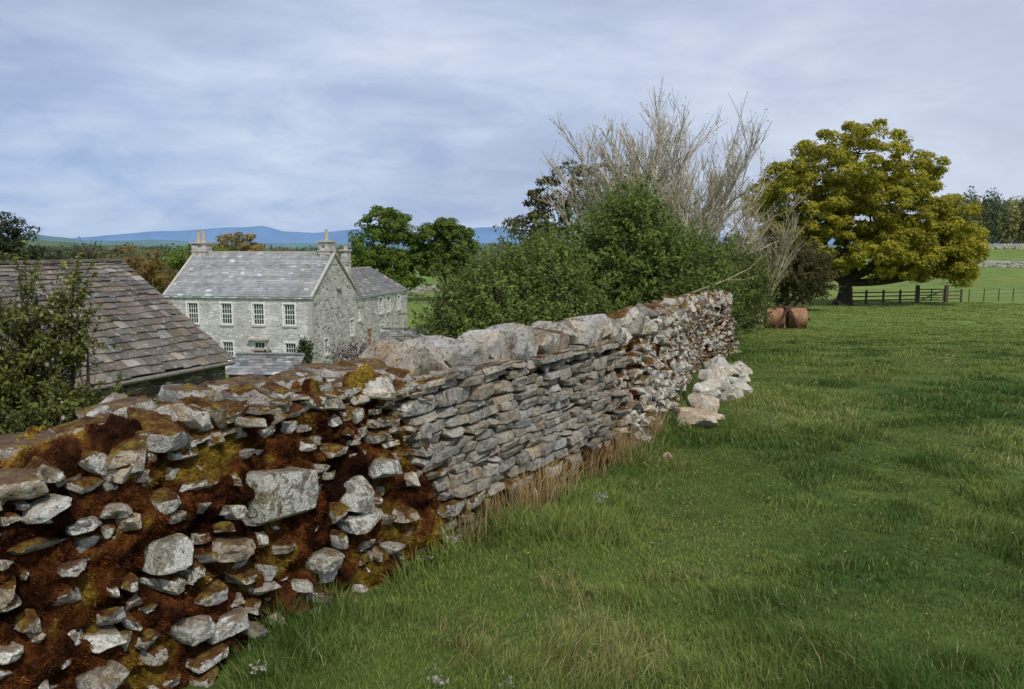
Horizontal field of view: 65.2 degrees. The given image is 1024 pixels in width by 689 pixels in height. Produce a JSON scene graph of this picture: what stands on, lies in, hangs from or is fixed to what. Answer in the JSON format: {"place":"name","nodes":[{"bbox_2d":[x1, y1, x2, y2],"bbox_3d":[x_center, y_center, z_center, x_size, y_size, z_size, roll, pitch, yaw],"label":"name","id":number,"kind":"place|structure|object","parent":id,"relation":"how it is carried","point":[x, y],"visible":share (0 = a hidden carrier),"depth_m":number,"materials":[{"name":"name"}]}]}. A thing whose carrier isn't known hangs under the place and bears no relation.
{"place":"outdoors","nodes":[
{"label":"outdoors","id":0,"kind":"place"},
{"bbox_2d":[16,239,496,253],"bbox_3d":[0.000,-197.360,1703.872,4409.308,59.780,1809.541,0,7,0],"label":"distant hill","id":1,"kind":"structure","parent":0,"point":[47,243],"depth_m":1805.94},
{"bbox_2d":[6,234,1012,249],"bbox_3d":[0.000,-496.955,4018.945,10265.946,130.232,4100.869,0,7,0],"label":"distant hill","id":2,"kind":"structure","parent":0,"point":[150,243],"depth_m":4419.03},
{"bbox_2d":[0,0,1023,239],"label":"sky","id":3,"kind":"structure","parent":0,"point":[117,116],"materials":[{"name":"blue"}]},
{"bbox_2d":[66,248,1023,688],"bbox_3d":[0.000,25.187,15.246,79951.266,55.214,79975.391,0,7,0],"label":"ground","id":4,"kind":"structure","parent":0,"point":[1004,282],"depth_m":4.81,"materials":[{"name":"green plant"}]},
{"bbox_2d":[0,211,64,260],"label":"pine tree","id":5,"kind":"object","parent":4,"relation":"on","point":[12,245],"visible":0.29,"depth_m":59.23,"materials":[{"name":"green plant"}]},
{"bbox_2d":[0,240,157,434],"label":"elder sapling","id":6,"kind":"object","parent":4,"relation":"on","point":[23,406],"visible":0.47,"depth_m":6.95,"materials":[{"name":"green plant"}]},
{"bbox_2d":[52,237,118,259],"bbox_3d":[-31.983,-3.192,60.209,4.223,9.885,3.379,1,7,9],"label":"tree","id":7,"kind":"object","parent":4,"relation":"on","point":[88,255],"visible":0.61,"depth_m":59.46,"materials":[{"name":"green plant"}]},
{"bbox_2d":[0,259,235,427],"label":"stone barn","id":8,"kind":"structure","parent":4,"relation":"on","point":[155,336],"depth_m":19.06,"materials":[{"name":"stone"}]},
{"bbox_2d":[107,243,178,303],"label":"copper beech tree","id":9,"kind":"object","parent":4,"relation":"on","point":[150,273],"visible":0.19,"depth_m":89.49,"materials":[{"name":"brown plant"}]},
{"bbox_2d":[153,244,233,293],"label":"ash tree","id":10,"kind":"object","parent":4,"relation":"on","point":[177,262],"visible":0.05,"depth_m":92.90,"materials":[{"name":"green plant"}]},
{"bbox_2d":[211,231,267,250],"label":"maple tree","id":11,"kind":"object","parent":4,"relation":"on","point":[242,243],"visible":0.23,"depth_m":108.69,"materials":[{"name":"yellow plant"}]},
{"bbox_2d":[0,241,522,290],"bbox_3d":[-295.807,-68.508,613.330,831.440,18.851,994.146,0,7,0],"label":"distant trees","id":12,"kind":"object","parent":4,"relation":"on","point":[140,251],"visible":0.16,"depth_m":323.23,"materials":[{"name":"green plant"}]},
{"bbox_2d":[225,352,310,377],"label":"garden shed","id":13,"kind":"structure","parent":4,"relation":"on","point":[266,364],"depth_m":41.13,"materials":[{"name":"stone"}]},
{"bbox_2d":[162,230,408,369],"bbox_3d":[-17.845,-4.249,68.696,11.960,10.790,22.260,1,7,11],"label":"stone farmhouse","id":14,"kind":"object","parent":4,"relation":"on","point":[232,303],"visible":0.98,"depth_m":59.45,"materials":[{"name":"stone"}]},
{"bbox_2d":[163,290,406,360],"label":"window frames","id":15,"kind":"structure","parent":14,"relation":"in","point":[253,314],"depth_m":58.50,"materials":[{"name":"white paint"}]},
{"bbox_2d":[189,296,398,355],"bbox_3d":[-14.201,-2.705,65.518,7.948,6.200,21.799,5,9,37],"label":"window glass","id":16,"kind":"structure","parent":14,"relation":"in","point":[195,317],"depth_m":58.50,"materials":[{"name":"grey glass"}]},
{"bbox_2d":[255,329,370,352],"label":"doors","id":17,"kind":"structure","parent":14,"relation":"in","point":[368,330],"depth_m":68.79,"materials":[{"name":"grey wood"}]},
{"bbox_2d":[295,335,318,362],"bbox_3d":[-14.531,0.760,56.730,1.815,2.922,1.639,0,7,0],"label":"climbing shrub","id":18,"kind":"object","parent":4,"relation":"on","point":[305,347],"visible":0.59,"depth_m":56.50,"materials":[{"name":"green plant"}]},
{"bbox_2d":[324,331,392,363],"bbox_3d":[-5.438,1.278,30.165,4.148,3.779,3.576,0,7,0],"label":"blossom shrub","id":19,"kind":"object","parent":4,"relation":"on","point":[356,352],"visible":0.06,"depth_m":30.01,"materials":[{"name":"pink plant"}]},
{"bbox_2d":[0,307,732,688],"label":"moss packing","id":20,"kind":"object","parent":4,"relation":"on","point":[66,459],"visible":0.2,"depth_m":3.24,"materials":[{"name":"brown plant"}]},
{"bbox_2d":[0,318,724,688],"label":"moss tufts","id":21,"kind":"object","parent":20,"relation":"on","point":[208,454],"visible":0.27,"depth_m":3.34,"materials":[{"name":"brown plant"}]},
{"bbox_2d":[0,300,738,688],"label":"stones","id":22,"kind":"object","parent":4,"relation":"on","point":[468,432],"visible":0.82,"depth_m":4.11,"materials":[{"name":"grey stone"}]},
{"bbox_2d":[0,289,732,523],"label":"cope stones","id":23,"kind":"object","parent":22,"relation":"on","point":[539,342],"visible":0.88,"depth_m":4.28,"materials":[{"name":"grey stone"}]},
{"bbox_2d":[348,204,426,289],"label":"oak tree","id":24,"kind":"object","parent":4,"relation":"on","point":[391,227],"visible":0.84,"depth_m":130.15,"materials":[{"name":"green plant"}]},
{"bbox_2d":[377,327,431,341],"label":"stone outhouse","id":25,"kind":"structure","parent":4,"relation":"on","point":[387,333],"depth_m":52.04,"materials":[{"name":"stone"}]},
{"bbox_2d":[407,285,442,293],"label":"dry stone wall","id":26,"kind":"structure","parent":4,"relation":"on","point":[423,289],"depth_m":157.01,"materials":[{"name":"grey stone"}]},
{"bbox_2d":[249,492,607,688],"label":"wool scraps","id":27,"kind":"object","parent":4,"relation":"on","point":[435,678],"visible":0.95,"depth_m":3.16,"materials":[{"name":"white fur"}]},
{"bbox_2d":[411,217,481,300],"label":"oak tree","id":28,"kind":"object","parent":4,"relation":"on","point":[443,231],"visible":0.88,"depth_m":130.59,"materials":[{"name":"green plant"}]},
{"bbox_2d":[392,214,617,341],"bbox_3d":[0.001,-0.497,14.920,4.387,3.953,4.881,-1,7,-11],"label":"hedge shrub","id":29,"kind":"object","parent":4,"relation":"on","point":[528,287],"visible":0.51,"depth_m":14.42,"materials":[{"name":"green plant"}]},
{"bbox_2d":[448,401,677,548],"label":"dry grass","id":30,"kind":"structure","parent":4,"relation":"on","point":[524,490],"depth_m":5.74,"materials":[{"name":"brown plant"}]},
{"bbox_2d":[500,159,625,248],"bbox_3d":[2.843,-2.881,39.946,6.831,12.521,4.191,0,7,0],"label":"hazel tree","id":31,"kind":"object","parent":4,"relation":"on","point":[541,206],"visible":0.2,"depth_m":39.09,"materials":[{"name":"green plant"}]},
{"bbox_2d":[465,155,772,352],"bbox_3d":[2.309,-1.556,18.591,7.513,5.586,5.693,0,7,0],"label":"hedge shrub","id":32,"kind":"object","parent":4,"relation":"on","point":[640,276],"visible":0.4,"depth_m":17.98,"materials":[{"name":"green plant"}]},
{"bbox_2d":[690,260,758,292],"bbox_3d":[4.339,-1.395,16.757,1.737,0.923,0.126,1,7,10],"label":"bare branch","id":33,"kind":"object","parent":32,"relation":"attached to","point":[729,279],"visible":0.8,"depth_m":16.73,"materials":[{"name":"beige plant"}]},
{"bbox_2d":[530,76,781,254],"bbox_3d":[5.433,-4.787,29.708,9.517,10.438,7.390,0,7,0],"label":"bare ash tree","id":34,"kind":"object","parent":4,"relation":"on","point":[719,207],"visible":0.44,"depth_m":28.96,"materials":[{"name":"grey plant"}]},
{"bbox_2d":[617,212,787,339],"bbox_3d":[6.139,-1.746,24.811,5.519,4.782,9.491,5,9,36],"label":"hedge shrub","id":35,"kind":"object","parent":4,"relation":"on","point":[757,287],"visible":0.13,"depth_m":23.04,"materials":[{"name":"green plant"}]},
{"bbox_2d":[662,356,752,459],"bbox_3d":[2.794,0.678,10.745,0.841,0.502,7.762,2,7,17],"label":"fallen stone pile","id":36,"kind":"object","parent":4,"relation":"on","point":[717,375],"visible":0.96,"depth_m":10.54,"materials":[{"name":"white stone"}]},
{"bbox_2d":[719,235,800,333],"bbox_3d":[10.816,-2.949,40.522,5.438,6.574,19.745,1,7,11],"label":"hedge shrub","id":37,"kind":"object","parent":4,"relation":"on","point":[752,323],"depth_m":33.35,"materials":[{"name":"green plant"}]},
{"bbox_2d":[724,189,807,321],"bbox_3d":[14.430,-5.018,46.184,4.680,7.839,5.055,0,7,0],"label":"bare ash tree","id":38,"kind":"object","parent":4,"relation":"on","point":[784,250],"visible":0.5,"depth_m":45.57,"materials":[{"name":"grey plant"}]},
{"bbox_2d":[521,374,1023,626],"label":"meadow flowers","id":39,"kind":"object","parent":4,"relation":"on","point":[758,481],"visible":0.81,"depth_m":5.54,"materials":[{"name":"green plant"}]},
{"bbox_2d":[720,220,851,308],"bbox_3d":[18.460,-5.434,56.800,11.461,7.138,7.145,-2,7,-13],"label":"hawthorn tree","id":40,"kind":"object","parent":4,"relation":"on","point":[806,275],"visible":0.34,"depth_m":55.66,"materials":[{"name":"green plant"}]},
{"bbox_2d":[763,306,809,328],"bbox_3d":[14.039,-1.369,41.048,2.180,1.177,1.297,1,7,7],"label":"field roller","id":41,"kind":"object","parent":4,"relation":"on","point":[790,321],"visible":0.74,"depth_m":40.67,"materials":[{"name":"metal"}]},
{"bbox_2d":[738,118,990,305],"bbox_3d":[28.290,-10.373,64.289,19.811,14.947,10.715,0,7,0],"label":"sycamore tree","id":42,"kind":"object","parent":4,"relation":"on","point":[933,230],"visible":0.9,"depth_m":62.05,"materials":[{"name":"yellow plant"}]},
{"bbox_2d":[853,289,962,302],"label":"wooden fence","id":43,"kind":"object","parent":4,"relation":"on","point":[883,292],"visible":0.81,"depth_m":67.97,"materials":[{"name":"wood"}]},
{"bbox_2d":[915,285,948,302],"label":"field gate","id":44,"kind":"structure","parent":4,"relation":"on","point":[945,290],"depth_m":69.04,"materials":[{"name":"wood"}]},
{"bbox_2d":[954,186,1023,244],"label":"woodland","id":45,"kind":"object","parent":4,"relation":"on","point":[1003,222],"visible":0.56,"depth_m":207.50,"materials":[{"name":"green plant"}]},
{"bbox_2d":[968,288,1019,301],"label":"wire fence","id":46,"kind":"object","parent":4,"relation":"on","point":[1013,289],"visible":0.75,"depth_m":70.91,"materials":[{"name":"wood"}]},
{"bbox_2d":[969,260,1023,267],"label":"dry stone wall","id":47,"kind":"structure","parent":4,"relation":"on","point":[1015,264],"depth_m":145.58,"materials":[{"name":"grey stone"}]},
{"bbox_2d":[984,244,1023,248],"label":"dry stone wall","id":48,"kind":"structure","parent":4,"relation":"on","point":[1007,246],"depth_m":198.91,"materials":[{"name":"grey stone"}]},
{"bbox_2d":[73,226,1022,243],"bbox_3d":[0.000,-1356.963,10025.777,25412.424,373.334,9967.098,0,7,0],"label":"distant hill","id":49,"kind":"structure","parent":0,"point":[264,234],"depth_m":10951.30,"materials":[{"name":"blue"}]},
{"bbox_2d":[426,404,866,688],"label":"dry grass","id":50,"kind":"structure","parent":0,"point":[571,606],"depth_m":3.68,"materials":[{"name":"green plant"}]}
]}

